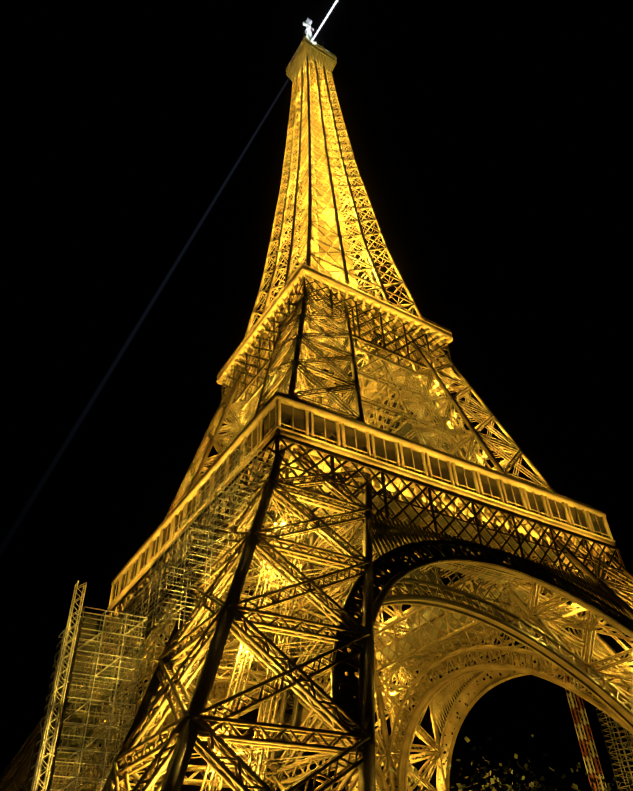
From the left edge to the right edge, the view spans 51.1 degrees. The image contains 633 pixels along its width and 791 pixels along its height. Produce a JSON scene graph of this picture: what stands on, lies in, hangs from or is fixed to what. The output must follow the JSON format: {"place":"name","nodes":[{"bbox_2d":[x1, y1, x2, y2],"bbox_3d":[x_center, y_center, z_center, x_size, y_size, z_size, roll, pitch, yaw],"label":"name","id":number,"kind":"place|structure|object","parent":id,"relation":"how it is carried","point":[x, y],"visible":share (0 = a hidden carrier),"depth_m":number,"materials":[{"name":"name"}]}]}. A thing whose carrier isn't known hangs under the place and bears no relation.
{"place":"outdoors","nodes":[
{"label":"outdoors","id":0,"kind":"place"},
{"bbox_2d":[93,588,202,769],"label":"tower leg raft","id":1,"kind":"object","parent":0,"point":[145,687],"depth_m":128.65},
{"bbox_2d":[133,534,222,743],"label":"beam","id":2,"kind":"structure","parent":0,"point":[158,686],"depth_m":72.23,"materials":[{"name":"metal"}]},
{"bbox_2d":[91,559,303,790],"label":"cross beam","id":3,"kind":"structure","parent":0,"point":[292,718],"depth_m":69.68,"materials":[{"name":"brown metal"}]},
{"bbox_2d":[74,545,632,790],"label":"arches","id":4,"kind":"structure","parent":3,"relation":"attached to","point":[349,693],"depth_m":99.25,"materials":[{"name":"brown metal"}]},
{"bbox_2d":[68,675,357,789],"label":"cross beam","id":5,"kind":"structure","parent":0,"point":[324,726],"depth_m":141.34,"materials":[{"name":"metal"}]},
{"bbox_2d":[102,444,375,790],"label":"beams","id":6,"kind":"structure","parent":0,"point":[173,780],"depth_m":59.42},
{"bbox_2d":[82,652,396,790],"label":"cross beam","id":7,"kind":"structure","parent":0,"point":[381,779],"depth_m":133.93,"materials":[{"name":"brown metal"}]},
{"bbox_2d":[0,0,632,790],"label":"sky","id":8,"kind":"structure","parent":0,"point":[142,142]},
{"bbox_2d":[246,59,418,383],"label":"tower","id":9,"kind":"structure","parent":0,"point":[340,201],"depth_m":197.44,"materials":[{"name":"metal"}]},
{"bbox_2d":[285,326,388,414],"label":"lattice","id":10,"kind":"object","parent":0,"point":[381,372],"visible":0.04,"depth_m":159.89,"materials":[{"name":"yellow metal"}]},
{"bbox_2d":[203,510,510,673],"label":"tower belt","id":11,"kind":"object","parent":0,"point":[506,603],"visible":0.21,"depth_m":131.43,"materials":[{"name":"yellow metal"}]},
{"bbox_2d":[113,403,607,598],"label":"gallery windows","id":12,"kind":"structure","parent":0,"point":[299,417],"depth_m":104.93,"materials":[{"name":"yellow metal"}]},
{"bbox_2d":[157,499,564,681],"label":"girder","id":13,"kind":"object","parent":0,"point":[497,576],"depth_m":116.42,"materials":[{"name":"metal"}]},
{"bbox_2d":[168,494,562,666],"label":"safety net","id":14,"kind":"object","parent":13,"relation":"on","point":[395,509],"visible":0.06,"depth_m":115.04,"materials":[{"name":"yellow metal"}]},
{"bbox_2d":[103,434,632,703],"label":"tower belt","id":15,"kind":"object","parent":13,"relation":"on","point":[383,490],"visible":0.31,"depth_m":103.19,"materials":[{"name":"paint"}]},
{"bbox_2d":[107,391,615,672],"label":"lower platform","id":16,"kind":"structure","parent":15,"relation":"on","point":[277,398],"depth_m":106.05,"materials":[{"name":"paint"}]},
{"bbox_2d":[163,357,251,520],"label":"beams","id":17,"kind":"structure","parent":16,"relation":"on","point":[205,457],"depth_m":150.56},
{"bbox_2d":[170,358,276,510],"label":"tower leg","id":18,"kind":"object","parent":16,"relation":"on","point":[210,430],"visible":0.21,"depth_m":153.79,"materials":[{"name":"paint"}]},
{"bbox_2d":[255,285,364,495],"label":"beams","id":19,"kind":"structure","parent":16,"relation":"on","point":[358,400],"depth_m":124.12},
{"bbox_2d":[258,284,363,509],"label":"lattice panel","id":20,"kind":"object","parent":16,"relation":"on","point":[284,346],"visible":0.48,"depth_m":126.34,"materials":[{"name":"paint"}]},
{"bbox_2d":[216,260,452,416],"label":"upper platform","id":21,"kind":"structure","parent":20,"relation":"on","point":[302,270],"depth_m":155.20,"materials":[{"name":"paint"}]},
{"bbox_2d":[244,56,424,383],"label":"vertical beam","id":22,"kind":"structure","parent":21,"relation":"on","point":[374,269],"depth_m":193.62,"materials":[{"name":"yellow metal"}]},
{"bbox_2d":[286,33,336,88],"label":"top platform","id":23,"kind":"structure","parent":22,"relation":"on","point":[313,52],"depth_m":263.34,"materials":[{"name":"paint"}]},
{"bbox_2d":[303,18,313,38],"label":"tower antenna head","id":24,"kind":"object","parent":23,"relation":"on","point":[308,23],"visible":0.88,"depth_m":293.55},
{"bbox_2d":[306,27,312,41],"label":"tower antenna","id":25,"kind":"object","parent":23,"relation":"on","point":[307,35],"visible":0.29,"depth_m":288.01,"materials":[{"name":"paint"}]},
{"bbox_2d":[293,64,370,371],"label":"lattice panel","id":26,"kind":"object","parent":22,"relation":"attached to","point":[325,265],"visible":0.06,"depth_m":196.23,"materials":[{"name":"yellow metal"}]},
{"bbox_2d":[220,275,455,432],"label":"tower belt","id":27,"kind":"object","parent":21,"relation":"attached to","point":[355,336],"visible":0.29,"depth_m":150.95,"materials":[{"name":"paint"}]},
{"bbox_2d":[236,330,466,618],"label":"cross beam","id":28,"kind":"structure","parent":20,"relation":"on","point":[396,413],"depth_m":141.69,"materials":[{"name":"metal"}]},
{"bbox_2d":[217,342,482,595],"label":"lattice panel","id":29,"kind":"object","parent":28,"relation":"on","point":[387,415],"visible":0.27,"depth_m":134.02,"materials":[{"name":"yellow metal"}]},
{"bbox_2d":[324,392,411,634],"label":"tower leg","id":30,"kind":"object","parent":16,"relation":"on","point":[380,588],"depth_m":157.50,"materials":[{"name":"paint"}]},
{"bbox_2d":[378,327,553,491],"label":"tower leg","id":31,"kind":"object","parent":16,"relation":"on","point":[509,458],"visible":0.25,"depth_m":144.48,"materials":[{"name":"paint"}]},
{"bbox_2d":[327,393,413,624],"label":"tower leg raft","id":32,"kind":"object","parent":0,"point":[327,510],"depth_m":169.51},
{"bbox_2d":[287,577,496,648],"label":"arch underside","id":33,"kind":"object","parent":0,"point":[434,611],"depth_m":151.28,"materials":[{"name":"yellow metal"}]},
{"bbox_2d":[343,646,445,790],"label":"beams","id":34,"kind":"structure","parent":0,"point":[391,775],"depth_m":145.14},
{"bbox_2d":[253,562,632,776],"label":"arch","id":35,"kind":"structure","parent":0,"point":[522,634],"depth_m":104.58,"materials":[{"name":"brown metal"}]},
{"bbox_2d":[376,327,556,492],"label":"beams","id":36,"kind":"structure","parent":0,"point":[497,465],"depth_m":141.91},
{"bbox_2d":[331,512,632,733],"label":"arch","id":37,"kind":"structure","parent":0,"point":[385,531],"depth_m":89.56,"materials":[{"name":"paint"}]},
{"bbox_2d":[381,602,632,790],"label":"arch","id":38,"kind":"structure","parent":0,"point":[426,699],"depth_m":130.95,"materials":[{"name":"brown metal"}]},
{"bbox_2d":[431,628,632,790],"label":"arch","id":39,"kind":"structure","parent":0,"point":[450,690],"depth_m":144.80,"materials":[{"name":"paint"}]},
{"bbox_2d":[500,531,632,681],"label":"beams","id":40,"kind":"structure","parent":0,"point":[586,571],"depth_m":113.74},
{"label":"esplanade","id":41,"kind":"object","parent":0,"visible":0},
{"bbox_2d":[32,581,86,790],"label":"hoist mast","id":42,"kind":"object","parent":41,"relation":"on","point":[55,689],"visible":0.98,"depth_m":58.55,"materials":[{"name":"yellow metal"}]},
{"bbox_2d":[0,543,201,790],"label":"scaffolding","id":43,"kind":"object","parent":41,"relation":"on","point":[14,775],"depth_m":79.91,"materials":[{"name":"yellow metal"}]},
{"bbox_2d":[30,485,241,790],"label":"tower leg","id":44,"kind":"object","parent":41,"relation":"on","point":[150,639],"visible":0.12,"depth_m":83.33,"materials":[{"name":"yellow metal"}]},
{"bbox_2d":[25,444,274,790],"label":"scaffold","id":45,"kind":"object","parent":41,"relation":"on","point":[114,702],"visible":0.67,"depth_m":67.66,"materials":[{"name":"yellow metal"}]},
{"bbox_2d":[562,677,606,790],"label":"lattice column","id":46,"kind":"structure","parent":41,"relation":"on","point":[588,735],"depth_m":134.00,"materials":[{"name":"brown metal"}]},
{"bbox_2d":[595,708,632,790],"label":"scaffold","id":47,"kind":"object","parent":41,"relation":"on","point":[623,748],"visible":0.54,"depth_m":129.41,"materials":[{"name":"brown metal"}]},
{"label":"leg plinths","id":48,"kind":"object","parent":41,"relation":"on","visible":0},
{"bbox_2d":[64,589,196,790],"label":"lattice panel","id":49,"kind":"object","parent":48,"relation":"on","point":[148,669],"visible":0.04,"depth_m":123.57,"materials":[{"name":"paint"}]},
{"bbox_2d":[109,448,375,790],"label":"tower leg","id":50,"kind":"object","parent":48,"relation":"on","point":[211,723],"visible":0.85,"depth_m":61.83,"materials":[{"name":"paint"}]},
{"bbox_2d":[354,629,440,790],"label":"tower leg","id":51,"kind":"object","parent":48,"relation":"on","point":[418,776],"visible":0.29,"depth_m":148.75,"materials":[{"name":"paint"}]},
{"bbox_2d":[509,534,632,700],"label":"tower leg","id":52,"kind":"object","parent":48,"relation":"on","point":[590,625],"visible":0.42,"depth_m":112.91,"materials":[{"name":"paint"}]},
{"label":"ground","id":53,"kind":"structure","parent":0,"visible":0},
{"bbox_2d":[389,734,632,790],"bbox_3d":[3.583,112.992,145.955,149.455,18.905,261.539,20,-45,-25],"label":"tree","id":54,"kind":"object","parent":53,"relation":"on","point":[506,787],"visible":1,"depth_m":40.68,"materials":[{"name":"green plant"}]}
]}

